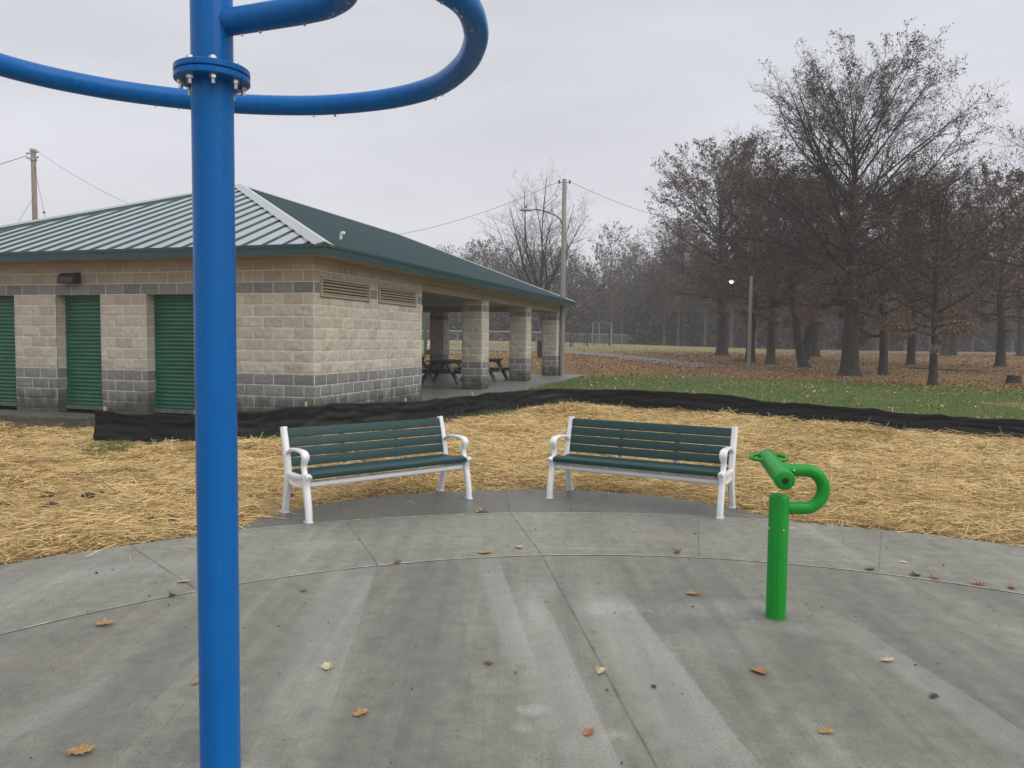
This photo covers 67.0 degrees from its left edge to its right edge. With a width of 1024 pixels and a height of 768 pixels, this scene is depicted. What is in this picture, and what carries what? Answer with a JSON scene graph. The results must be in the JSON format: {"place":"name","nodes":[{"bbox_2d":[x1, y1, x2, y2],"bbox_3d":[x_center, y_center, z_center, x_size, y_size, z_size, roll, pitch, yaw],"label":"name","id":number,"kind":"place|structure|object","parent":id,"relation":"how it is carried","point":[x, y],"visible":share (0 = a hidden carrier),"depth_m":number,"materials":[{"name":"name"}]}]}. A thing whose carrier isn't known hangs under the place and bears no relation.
{"place":"outdoors","nodes":[
{"label":"outdoors","id":0,"kind":"place"},
{"bbox_2d":[0,555,1023,767],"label":"splash pad","id":1,"kind":"object","parent":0,"point":[457,623],"visible":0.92,"depth_m":3.71,"materials":[{"name":"concrete"}]},
{"bbox_2d":[57,742,95,754],"bbox_3d":[-1.657,1.395,2.957,0.123,0.020,0.099,3,4,31],"label":"fallen leaf","id":2,"kind":"object","parent":1,"relation":"on","point":[81,749],"visible":1,"depth_m":2.96,"materials":[{"name":"brown plant"}]},
{"bbox_2d":[92,616,113,624],"bbox_3d":[-2.255,1.309,4.266,0.115,0.028,0.090,2,4,29],"label":"fallen leaf","id":3,"kind":"object","parent":1,"relation":"on","point":[103,622],"visible":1,"depth_m":4.27,"materials":[{"name":"beige plant"}]},
{"bbox_2d":[0,0,488,767],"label":"water feature","id":4,"kind":"object","parent":1,"relation":"on","point":[210,74],"visible":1,"depth_m":2.71,"materials":[{"name":"blue paint"}]},
{"bbox_2d":[320,661,334,671],"bbox_3d":[-0.893,1.362,3.731,0.079,0.013,0.102,-7,10,-24],"label":"fallen leaf","id":5,"kind":"object","parent":1,"relation":"on","point":[326,665],"visible":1,"depth_m":3.75,"materials":[{"name":"beige plant"}]},
{"bbox_2d":[350,707,368,716],"bbox_3d":[-0.643,1.392,3.283,0.074,0.011,0.086,1,3,6],"label":"fallen leaf","id":6,"kind":"object","parent":1,"relation":"on","point":[360,711],"visible":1,"depth_m":3.29,"materials":[{"name":"brown plant"}]},
{"bbox_2d":[130,490,881,766],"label":"control joints","id":7,"kind":"object","parent":1,"relation":"on","point":[568,603],"visible":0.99,"depth_m":5.05,"materials":[{"name":"grey concrete"}]},
{"bbox_2d":[1,554,1022,633],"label":"joint sealant","id":8,"kind":"object","parent":1,"relation":"on","point":[522,555],"visible":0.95,"depth_m":5.36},
{"bbox_2d":[2,501,1022,763],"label":"ground debris","id":9,"kind":"object","parent":1,"relation":"on","point":[458,689],"visible":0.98,"depth_m":4.53,"materials":[{"name":"brown plant"}]},
{"bbox_2d":[582,727,594,734],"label":"fallen leaf","id":10,"kind":"object","parent":1,"relation":"on","point":[589,731],"visible":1,"depth_m":3.15,"materials":[{"name":"brown plant"}]},
{"bbox_2d":[594,666,606,675],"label":"fallen leaf","id":11,"kind":"object","parent":1,"relation":"on","point":[601,670],"visible":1,"depth_m":3.73,"materials":[{"name":"beige plant"}]},
{"bbox_2d":[687,589,703,593],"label":"fallen leaf","id":12,"kind":"object","parent":1,"relation":"on","point":[691,592],"visible":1,"depth_m":4.89,"materials":[{"name":"orange plant"}]},
{"bbox_2d":[751,666,770,675],"bbox_3d":[1.205,1.378,3.743,0.106,0.025,0.087,2,4,28],"label":"fallen leaf","id":13,"kind":"object","parent":1,"relation":"on","point":[760,671],"visible":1,"depth_m":3.74,"materials":[{"name":"brown plant"}]},
{"bbox_2d":[749,449,829,619],"bbox_3d":[1.630,0.886,4.542,0.402,0.955,0.452,1,3,0],"label":"water cannon","id":14,"kind":"object","parent":1,"relation":"on","point":[782,475],"visible":1,"depth_m":4.44,"materials":[{"name":"green paint"}]},
{"bbox_2d":[819,724,833,732],"bbox_3d":[1.285,1.415,3.172,0.071,0.022,0.059,3,4,32],"label":"fallen leaf","id":15,"kind":"object","parent":1,"relation":"on","point":[826,730],"visible":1,"depth_m":3.17,"materials":[{"name":"brown plant"}]},
{"bbox_2d":[878,657,894,660],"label":"fallen leaf","id":16,"kind":"object","parent":1,"relation":"on","point":[889,659],"visible":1,"depth_m":3.89,"materials":[{"name":"beige plant"}]},
{"bbox_2d":[928,692,940,697],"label":"fallen leaf","id":17,"kind":"object","parent":1,"relation":"on","point":[934,695],"visible":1,"depth_m":3.50,"materials":[{"name":"plant"}]},
{"bbox_2d":[0,513,1023,634],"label":"walkway","id":18,"kind":"structure","parent":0,"point":[63,583],"depth_m":5.84,"materials":[{"name":"concrete"}]},
{"bbox_2d":[473,548,491,552],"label":"fallen leaf","id":19,"kind":"object","parent":18,"relation":"on","point":[484,551],"visible":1,"depth_m":5.77,"materials":[{"name":"beige plant"}]},
{"bbox_2d":[238,512,793,530],"bbox_3d":[0.055,1.197,6.836,4.882,0.001,0.532,0,3,-7],"label":"bench pad sealant","id":20,"kind":"object","parent":18,"relation":"on","point":[491,513],"visible":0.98,"depth_m":7.05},
{"bbox_2d":[864,564,877,569],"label":"fallen leaf","id":21,"kind":"object","parent":18,"relation":"on","point":[870,567],"visible":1,"depth_m":5.47,"materials":[{"name":"beige plant"}]},
{"bbox_2d":[971,577,990,584],"bbox_3d":[3.110,1.311,5.136,0.095,0.034,0.091,0,3,-11],"label":"fallen leaf","id":22,"kind":"object","parent":18,"relation":"on","point":[973,581],"visible":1,"depth_m":5.15,"materials":[{"name":"brown plant"}]},
{"bbox_2d":[0,340,1023,564],"bbox_3d":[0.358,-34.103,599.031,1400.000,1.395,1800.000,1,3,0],"label":"ground","id":23,"kind":"structure","parent":0,"point":[66,423],"depth_m":10.21,"materials":[{"name":"beige plant"}]},
{"bbox_2d":[19,148,44,220],"bbox_3d":[-23.808,-6.434,38.683,2.366,10.714,1.373,1,3,0],"label":"utility pole","id":24,"kind":"object","parent":23,"relation":"on","point":[33,160],"visible":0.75,"depth_m":38.90,"materials":[{"name":"beige wood"}]},
{"bbox_2d":[0,484,293,524],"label":"soil clods","id":25,"kind":"object","parent":23,"relation":"on","point":[91,496],"visible":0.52,"depth_m":7.17,"materials":[{"name":"brown soil"}]},
{"bbox_2d":[0,184,584,418],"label":"park pavilion","id":26,"kind":"structure","parent":23,"relation":"on","point":[96,309],"depth_m":15.10,"materials":[{"name":"beige brick"}]},
{"bbox_2d":[0,296,16,405],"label":"shutter door","id":27,"kind":"structure","parent":26,"relation":"in","point":[8,397],"depth_m":15.73,"materials":[{"name":"green metal"}]},
{"bbox_2d":[65,295,101,409],"bbox_3d":[-8.315,-0.622,15.141,1.080,2.255,0.055,2,3,16],"label":"shutter door","id":28,"kind":"structure","parent":26,"relation":"in","point":[83,320],"depth_m":15.18,"materials":[{"name":"green metal"}]},
{"bbox_2d":[154,295,194,413],"bbox_3d":[-6.283,-0.565,14.540,1.080,2.255,0.055,2,3,16],"label":"shutter door","id":29,"kind":"structure","parent":26,"relation":"in","point":[173,314],"depth_m":14.57,"materials":[{"name":"green metal"}]},
{"bbox_2d":[422,356,437,375],"bbox_3d":[-3.889,-0.638,29.292,1.640,0.793,1.850,1,3,14],"label":"picnic table","id":30,"kind":"object","parent":26,"relation":"on","point":[424,365],"visible":0.16,"depth_m":29.75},
{"bbox_2d":[422,359,461,384],"bbox_3d":[-2.173,-0.383,25.244,1.640,0.793,1.850,1,3,12],"label":"picnic table","id":31,"kind":"object","parent":26,"relation":"on","point":[440,370],"visible":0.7,"depth_m":24.68,"materials":[{"name":"black metal"}]},
{"bbox_2d":[453,358,508,381],"bbox_3d":[-0.963,-0.496,27.385,1.640,0.793,1.850,2,4,19],"label":"picnic table","id":32,"kind":"object","parent":26,"relation":"on","point":[496,369],"visible":0.37,"depth_m":27.37,"materials":[{"name":"black metal"}]},
{"bbox_2d":[424,314,449,354],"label":"play structure","id":33,"kind":"object","parent":23,"relation":"on","point":[426,352],"visible":0.17,"depth_m":47.83,"materials":[{"name":"green"}]},
{"bbox_2d":[0,399,1023,565],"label":"straw mulch","id":34,"kind":"object","parent":23,"relation":"on","point":[996,460],"visible":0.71,"depth_m":8.91,"materials":[{"name":"beige plant"}]},
{"bbox_2d":[422,330,629,345],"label":"ball field fence","id":35,"kind":"object","parent":23,"relation":"on","point":[584,337],"visible":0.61,"depth_m":73.87,"materials":[{"name":"metal"}]},
{"bbox_2d":[474,159,602,328],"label":"bare tree","id":36,"kind":"object","parent":23,"relation":"on","point":[540,278],"visible":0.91,"depth_m":57.56,"materials":[{"name":"grey plant"}]},
{"bbox_2d":[537,338,541,357],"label":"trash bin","id":37,"kind":"object","parent":23,"relation":"on","point":[539,347],"visible":0.65,"depth_m":45.16,"materials":[{"name":"grey metal"}]},
{"bbox_2d":[520,179,570,375],"bbox_3d":[1.303,-4.169,31.192,2.095,8.195,0.246,0,3,-15],"label":"lamp pole","id":38,"kind":"object","parent":23,"relation":"on","point":[564,182],"visible":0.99,"depth_m":31.30,"materials":[{"name":"grey wood"}]},
{"bbox_2d":[40,153,556,233],"bbox_3d":[-10.949,-8.824,35.101,26.913,4.928,0.015,2,4,17],"label":"overhead wire","id":39,"kind":"object","parent":38,"relation":"attached to","point":[403,233],"visible":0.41,"depth_m":32.76,"materials":[{"name":"black metal"}]},
{"bbox_2d":[571,182,747,224],"bbox_3d":[9.470,-9.438,41.314,0.015,2.002,24.892,3,4,35],"label":"overhead wire","id":40,"kind":"object","parent":38,"relation":"attached to","point":[657,215],"visible":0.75,"depth_m":37.90,"materials":[{"name":"black metal"}]},
{"bbox_2d":[93,386,1023,446],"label":"silt fence","id":41,"kind":"object","parent":23,"relation":"on","point":[141,428],"visible":0.79,"depth_m":12.88,"materials":[{"name":"black fabric"}]},
{"bbox_2d":[569,322,571,346],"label":"field post","id":42,"kind":"object","parent":23,"relation":"on","point":[570,345],"visible":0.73,"depth_m":69.00,"materials":[{"name":"grey metal"}]},
{"bbox_2d":[592,322,611,344],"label":"backstop","id":43,"kind":"object","parent":23,"relation":"on","point":[594,326],"visible":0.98,"depth_m":79.78,"materials":[{"name":"metal"}]},
{"bbox_2d":[625,213,729,345],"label":"oak tree","id":44,"kind":"object","parent":23,"relation":"on","point":[682,337],"visible":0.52,"depth_m":90.53,"materials":[{"name":"brown plant"}]},
{"bbox_2d":[644,121,800,355],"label":"oak tree","id":45,"kind":"object","parent":23,"relation":"on","point":[721,315],"visible":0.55,"depth_m":56.95,"materials":[{"name":"brown plant"}]},
{"bbox_2d":[422,221,1023,351],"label":"wood","id":46,"kind":"object","parent":23,"relation":"on","point":[621,305],"visible":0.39,"depth_m":93.54,"materials":[{"name":"brown plant"}]},
{"bbox_2d":[422,342,1023,418],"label":"leaf litter","id":47,"kind":"object","parent":23,"relation":"on","point":[954,360],"visible":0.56,"depth_m":39.58,"materials":[{"name":"brown plant"}]},
{"bbox_2d":[728,358,744,361],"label":"leaf pile","id":48,"kind":"object","parent":23,"relation":"on","point":[738,359],"visible":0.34,"depth_m":47.27,"materials":[{"name":"brown plant"}]},
{"bbox_2d":[727,276,752,367],"bbox_3d":[11.538,-3.047,39.272,1.320,4.864,0.410,1,3,0],"label":"lamp post","id":49,"kind":"object","parent":23,"relation":"on","point":[749,324],"visible":0.99,"depth_m":39.25,"materials":[{"name":"grey wood"}]},
{"bbox_2d":[674,143,834,362],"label":"oak tree","id":50,"kind":"object","parent":23,"relation":"on","point":[696,272],"visible":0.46,"depth_m":45.31,"materials":[{"name":"brown plant"}]},
{"bbox_2d":[695,163,866,363],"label":"oak tree","id":51,"kind":"object","parent":23,"relation":"on","point":[772,325],"visible":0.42,"depth_m":44.70,"materials":[{"name":"brown plant"}]},
{"bbox_2d":[724,173,872,368],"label":"oak tree","id":52,"kind":"object","parent":23,"relation":"on","point":[795,321],"visible":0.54,"depth_m":40.24,"materials":[{"name":"brown plant"}]},
{"bbox_2d":[739,163,868,359],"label":"oak tree","id":53,"kind":"object","parent":23,"relation":"on","point":[807,338],"visible":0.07,"depth_m":51.19,"materials":[{"name":"brown plant"}]},
{"bbox_2d":[763,166,880,356],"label":"oak tree","id":54,"kind":"object","parent":23,"relation":"on","point":[815,348],"visible":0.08,"depth_m":59.61,"materials":[{"name":"brown plant"}]},
{"bbox_2d":[695,18,1022,376],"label":"oak tree","id":55,"kind":"object","parent":23,"relation":"on","point":[849,365],"visible":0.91,"depth_m":32.33,"materials":[{"name":"grey plant"}]},
{"bbox_2d":[793,154,975,374],"bbox_3d":[16.392,-5.178,34.053,6.654,9.668,7.956,3,4,36],"label":"oak tree","id":56,"kind":"object","parent":23,"relation":"on","point":[881,318],"visible":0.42,"depth_m":33.91,"materials":[{"name":"brown plant"}]},
{"bbox_2d":[838,163,1023,365],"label":"oak tree","id":57,"kind":"object","parent":23,"relation":"on","point":[911,351],"visible":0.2,"depth_m":44.15,"materials":[{"name":"brown plant"}]},
{"bbox_2d":[844,142,1023,385],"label":"oak tree","id":58,"kind":"object","parent":23,"relation":"on","point":[937,264],"visible":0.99,"depth_m":26.64,"materials":[{"name":"brown plant"}]},
{"bbox_2d":[910,364,980,371],"bbox_3d":[21.620,-0.812,38.451,3.557,0.390,0.840,0,3,-11],"label":"fallen branch","id":59,"kind":"object","parent":23,"relation":"on","point":[945,369],"visible":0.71,"depth_m":38.41,"materials":[{"name":"brown wood"}]},
{"bbox_2d":[887,204,1022,355],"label":"oak tree","id":60,"kind":"object","parent":23,"relation":"on","point":[944,351],"visible":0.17,"depth_m":65.92,"materials":[{"name":"brown plant"}]},
{"bbox_2d":[919,208,1010,355],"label":"oak tree","id":61,"kind":"object","parent":23,"relation":"on","point":[953,346],"visible":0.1,"depth_m":68.33,"materials":[{"name":"brown plant"}]},
{"bbox_2d":[944,157,1023,366],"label":"oak tree","id":62,"kind":"object","parent":23,"relation":"on","point":[1002,330],"visible":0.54,"depth_m":44.67,"materials":[{"name":"brown plant"}]},
{"bbox_2d":[953,120,1023,319],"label":"oak tree","id":63,"kind":"object","parent":23,"relation":"on","point":[1017,306],"visible":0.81,"depth_m":37.16,"materials":[{"name":"brown plant"}]},
{"bbox_2d":[965,204,1023,355],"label":"oak tree","id":64,"kind":"object","parent":23,"relation":"on","point":[1020,344],"visible":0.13,"depth_m":69.20,"materials":[{"name":"brown plant"}]},
{"bbox_2d":[1004,375,1022,383],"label":"tree stump","id":65,"kind":"object","parent":23,"relation":"on","point":[1012,379],"visible":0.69,"depth_m":28.33,"materials":[{"name":"grey wood"}]},
{"bbox_2d":[0,0,1023,315],"label":"sky","id":66,"kind":"structure","parent":0,"point":[598,89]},
{"bbox_2d":[238,489,790,530],"bbox_3d":[-0.018,1.245,7.414,4.912,0.148,1.674,0,3,-7],"label":"bench pad","id":67,"kind":"object","parent":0,"point":[494,501],"visible":0.48,"depth_m":7.40,"materials":[{"name":"concrete"}]},
{"bbox_2d":[279,416,472,523],"bbox_3d":[-1.254,0.768,7.374,1.768,0.798,0.602,-2,4,-39],"label":"park bench","id":68,"kind":"object","parent":67,"relation":"on","point":[303,476],"visible":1,"depth_m":7.33,"materials":[{"name":"white metal"}]},
{"bbox_2d":[546,416,737,518],"bbox_3d":[1.259,0.781,7.603,1.768,0.798,0.602,2,4,28],"label":"park bench","id":69,"kind":"object","parent":67,"relation":"on","point":[722,476],"visible":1,"depth_m":7.61,"materials":[{"name":"white metal"}]},
{"bbox_2d":[55,358,1023,461],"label":"grass","id":70,"kind":"structure","parent":0,"point":[101,449],"depth_m":22.46,"materials":[{"name":"plant"}]},
{"bbox_2d":[422,348,735,366],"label":"park road","id":71,"kind":"structure","parent":0,"point":[645,358],"depth_m":48.29,"materials":[{"name":"grey asphalt"}]}
]}

